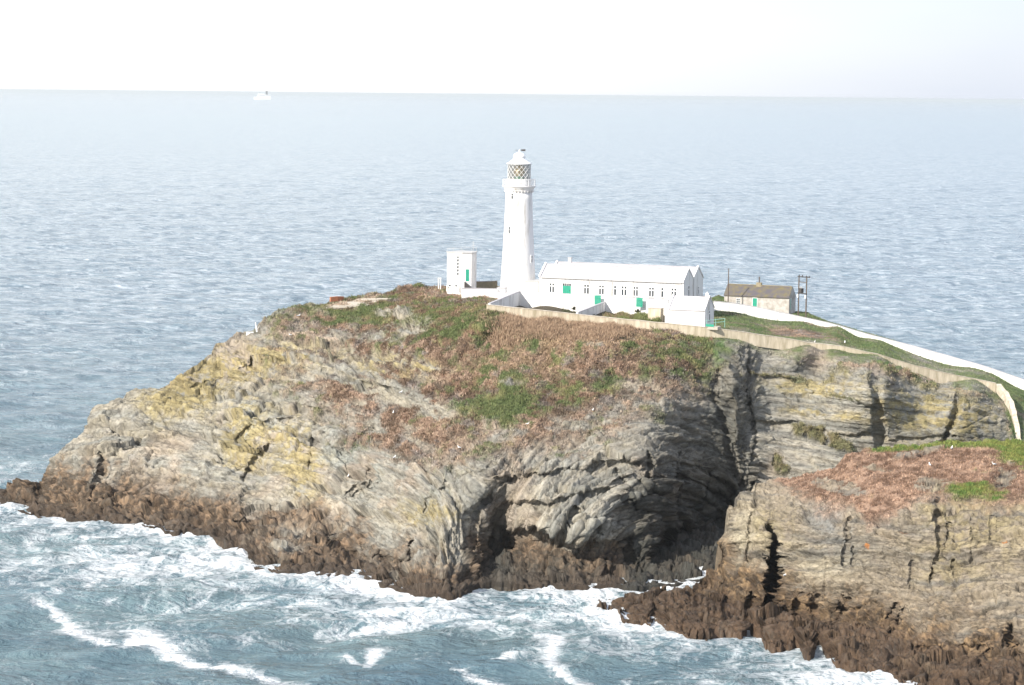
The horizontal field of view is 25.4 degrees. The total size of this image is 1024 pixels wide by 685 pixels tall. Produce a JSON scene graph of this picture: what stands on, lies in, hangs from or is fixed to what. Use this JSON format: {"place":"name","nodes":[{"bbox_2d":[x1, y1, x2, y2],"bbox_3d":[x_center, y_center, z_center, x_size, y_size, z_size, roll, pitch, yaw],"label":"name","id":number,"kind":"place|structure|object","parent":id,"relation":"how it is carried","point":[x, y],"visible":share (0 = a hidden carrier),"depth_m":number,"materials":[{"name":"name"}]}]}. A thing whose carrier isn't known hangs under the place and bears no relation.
{"place":"outdoors","nodes":[
{"label":"outdoors","id":0,"kind":"place"},
{"bbox_2d":[0,91,1023,684],"bbox_3d":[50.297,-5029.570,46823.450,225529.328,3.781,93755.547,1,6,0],"label":"sea","id":1,"kind":"structure","parent":0,"point":[154,239],"depth_m":1078.09,"materials":[{"name":"liquid"}]},
{"bbox_2d":[254,91,270,99],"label":"ferry","id":2,"kind":"object","parent":1,"relation":"on","point":[261,96],"visible":0.84,"depth_m":21663.32,"materials":[{"name":"white metal"}]},
{"bbox_2d":[0,284,1023,600],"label":"headland","id":3,"kind":"structure","parent":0,"point":[222,446],"depth_m":396.32,"materials":[{"name":"stone"}]},
{"bbox_2d":[330,296,343,301],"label":"brick wall","id":4,"kind":"structure","parent":3,"relation":"on","point":[336,298],"depth_m":454.62,"materials":[{"name":"red brick"}]},
{"bbox_2d":[326,301,375,308],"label":"concrete platform","id":5,"kind":"structure","parent":3,"relation":"on","point":[354,304],"depth_m":452.31,"materials":[{"name":"beige concrete"}]},
{"bbox_2d":[353,298,390,300],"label":"concrete platform","id":6,"kind":"structure","parent":3,"relation":"on","point":[375,299],"depth_m":455.95,"materials":[{"name":"beige concrete"}]},
{"bbox_2d":[446,247,477,294],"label":"signal building","id":7,"kind":"structure","parent":3,"relation":"on","point":[461,268],"depth_m":458.90,"materials":[{"name":"white paint"}]},
{"bbox_2d":[465,269,469,280],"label":"door","id":8,"kind":"structure","parent":7,"relation":"in","point":[467,271],"depth_m":458.36,"materials":[{"name":"green paint"}]},
{"bbox_2d":[461,288,496,298],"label":"parapet wall","id":9,"kind":"structure","parent":3,"relation":"on","point":[476,292],"depth_m":449.08,"materials":[{"name":"white paint"}]},
{"bbox_2d":[476,280,497,287],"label":"hut wall","id":10,"kind":"structure","parent":3,"relation":"on","point":[486,284],"depth_m":465.91,"materials":[{"name":"stone"}]},
{"bbox_2d":[497,287,506,291],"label":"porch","id":11,"kind":"object","parent":3,"relation":"on","point":[502,289],"visible":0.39,"depth_m":450.47,"materials":[{"name":"white paint"}]},
{"bbox_2d":[488,291,519,306],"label":"garden wall","id":12,"kind":"structure","parent":3,"relation":"on","point":[511,300],"depth_m":430.95,"materials":[{"name":"white paint"}]},
{"bbox_2d":[497,291,510,298],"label":"parapet wall","id":13,"kind":"structure","parent":3,"relation":"on","point":[500,294],"depth_m":447.20,"materials":[{"name":"white paint"}]},
{"bbox_2d":[500,149,535,292],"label":"lighthouse","id":14,"kind":"object","parent":3,"relation":"on","point":[518,263],"visible":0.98,"depth_m":454.77,"materials":[{"name":"white paint"}]},
{"bbox_2d":[522,279,538,291],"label":"annex","id":15,"kind":"object","parent":3,"relation":"on","point":[531,285],"visible":0.2,"depth_m":453.49,"materials":[{"name":"white paint"}]},
{"bbox_2d":[485,311,636,348],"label":"dry grass","id":16,"kind":"structure","parent":3,"relation":"on","point":[584,328],"depth_m":404.12,"materials":[{"name":"brown plant"}]},
{"bbox_2d":[562,308,576,312],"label":"bed plants","id":17,"kind":"object","parent":3,"relation":"on","point":[566,310],"visible":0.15,"depth_m":432.79,"materials":[{"name":"green plant"}]},
{"bbox_2d":[576,302,604,314],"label":"garden wall","id":18,"kind":"structure","parent":3,"relation":"on","point":[598,308],"depth_m":425.63,"materials":[{"name":"white paint"}]},
{"bbox_2d":[519,291,668,314],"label":"garden wall","id":19,"kind":"structure","parent":3,"relation":"on","point":[579,302],"depth_m":434.80,"materials":[{"name":"white paint"}]},
{"bbox_2d":[594,295,600,303],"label":"garden gate","id":20,"kind":"structure","parent":19,"relation":"attached to","point":[597,299],"depth_m":432.44,"materials":[{"name":"green paint"}]},
{"bbox_2d":[636,298,642,306],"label":"garden gate","id":21,"kind":"structure","parent":19,"relation":"attached to","point":[639,303],"depth_m":429.19,"materials":[{"name":"green paint"}]},
{"bbox_2d":[603,311,634,318],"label":"garden weeds","id":22,"kind":"object","parent":3,"relation":"on","point":[629,317],"visible":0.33,"depth_m":423.15,"materials":[{"name":"plant"}]},
{"bbox_2d":[538,257,703,301],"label":"keepers house","id":23,"kind":"structure","parent":3,"relation":"on","point":[664,282],"depth_m":447.89,"materials":[{"name":"white paint"}]},
{"bbox_2d":[549,283,554,292],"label":"window","id":24,"kind":"structure","parent":23,"relation":"in","point":[551,285],"depth_m":451.47,"materials":[{"name":"white metal"}]},
{"bbox_2d":[562,283,571,293],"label":"door","id":25,"kind":"structure","parent":23,"relation":"in","point":[566,287],"depth_m":450.26,"materials":[{"name":"green paint"}]},
{"bbox_2d":[584,284,589,294],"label":"window","id":26,"kind":"structure","parent":23,"relation":"in","point":[586,286],"depth_m":448.78,"materials":[{"name":"white metal"}]},
{"bbox_2d":[599,285,603,294],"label":"window","id":27,"kind":"structure","parent":23,"relation":"in","point":[601,287],"depth_m":447.63,"materials":[{"name":"white wood"}]},
{"bbox_2d":[613,285,616,295],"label":"window","id":28,"kind":"structure","parent":23,"relation":"in","point":[615,287],"depth_m":446.65,"materials":[{"name":"white wood"}]},
{"bbox_2d":[621,286,626,296],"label":"window","id":29,"kind":"structure","parent":23,"relation":"in","point":[623,288],"depth_m":445.99,"materials":[{"name":"white wood"}]},
{"bbox_2d":[632,286,638,296],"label":"window","id":30,"kind":"structure","parent":23,"relation":"in","point":[635,287],"depth_m":445.01,"materials":[{"name":"white wood"}]},
{"bbox_2d":[648,287,654,297],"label":"window","id":31,"kind":"structure","parent":23,"relation":"in","point":[651,289],"depth_m":443.93,"materials":[{"name":"white wood"}]},
{"bbox_2d":[660,287,663,297],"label":"window","id":32,"kind":"structure","parent":23,"relation":"in","point":[662,289],"depth_m":443.06,"materials":[{"name":"white wood"}]},
{"bbox_2d":[671,288,676,296],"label":"window","id":33,"kind":"structure","parent":23,"relation":"in","point":[673,290],"depth_m":442.20,"materials":[{"name":"white wood"}]},
{"bbox_2d":[244,283,1011,473],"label":"grass","id":34,"kind":"structure","parent":3,"relation":"on","point":[319,308],"depth_m":402.22,"materials":[{"name":"green plant"}]},
{"bbox_2d":[243,282,1014,487],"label":"bracken","id":35,"kind":"object","parent":3,"relation":"on","point":[457,390],"visible":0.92,"depth_m":397.77,"materials":[{"name":"dead brown bracken foliage"}]},
{"bbox_2d":[602,311,661,321],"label":"garden plants","id":36,"kind":"object","parent":3,"relation":"on","point":[641,316],"visible":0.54,"depth_m":419.22,"materials":[{"name":"green plant"}]},
{"bbox_2d":[648,307,663,321],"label":"garden shed","id":37,"kind":"structure","parent":3,"relation":"on","point":[653,312],"depth_m":418.46,"materials":[{"name":"concrete"}]},
{"bbox_2d":[665,292,714,326],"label":"store house","id":38,"kind":"structure","parent":3,"relation":"on","point":[693,310],"depth_m":416.18,"materials":[{"name":"white paint"}]},
{"bbox_2d":[727,268,728,301],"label":"utility pole","id":39,"kind":"object","parent":3,"relation":"on","point":[728,285],"visible":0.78,"depth_m":480.39,"materials":[{"name":"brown wood"}]},
{"bbox_2d":[487,304,995,392],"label":"retaining wall","id":40,"kind":"structure","parent":3,"relation":"on","point":[779,343],"depth_m":415.74,"materials":[{"name":"beige stone"}]},
{"bbox_2d":[706,318,724,329],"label":"railing","id":41,"kind":"object","parent":40,"relation":"on","point":[711,326],"visible":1,"depth_m":414.16,"materials":[{"name":"metal"}]},
{"bbox_2d":[724,277,795,313],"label":"stone cottage","id":42,"kind":"structure","parent":3,"relation":"on","point":[776,298],"depth_m":483.26,"materials":[{"name":"stone"}]},
{"bbox_2d":[752,298,757,306],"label":"door","id":43,"kind":"structure","parent":42,"relation":"in","point":[754,300],"depth_m":483.18,"materials":[{"name":"green paint"}]},
{"bbox_2d":[797,275,814,317],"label":"transformer pole","id":44,"kind":"object","parent":3,"relation":"on","point":[800,290],"visible":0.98,"depth_m":474.31,"materials":[{"name":"brown wood"}]},
{"bbox_2d":[711,295,1023,437],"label":"lawn grass","id":45,"kind":"structure","parent":3,"relation":"on","point":[821,330],"depth_m":440.21,"materials":[{"name":"green plant"}]},
{"bbox_2d":[714,301,1023,389],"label":"boundary wall","id":46,"kind":"structure","parent":3,"relation":"on","point":[765,313],"depth_m":458.06,"materials":[{"name":"white paint"}]},
{"bbox_2d":[996,384,1020,438],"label":"stone wall","id":47,"kind":"structure","parent":3,"relation":"on","point":[1003,394],"depth_m":422.20,"materials":[{"name":"beige stone"}]},
{"bbox_2d":[0,0,1023,100],"label":"sky","id":48,"kind":"structure","parent":0,"point":[946,50],"materials":[{"name":"white"}]},
{"bbox_2d":[596,438,1023,684],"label":"promontory","id":49,"kind":"structure","parent":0,"point":[926,593],"depth_m":322.27,"materials":[{"name":"beige stone"}]},
{"bbox_2d":[775,445,1023,529],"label":"heather","id":50,"kind":"object","parent":49,"relation":"on","point":[913,479],"visible":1,"depth_m":342.92,"materials":[{"name":"brown plant"}]},
{"bbox_2d":[869,437,1023,501],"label":"cliff grass","id":51,"kind":"structure","parent":49,"relation":"on","point":[1007,444],"depth_m":355.82,"materials":[{"name":"green plant"}]}
]}

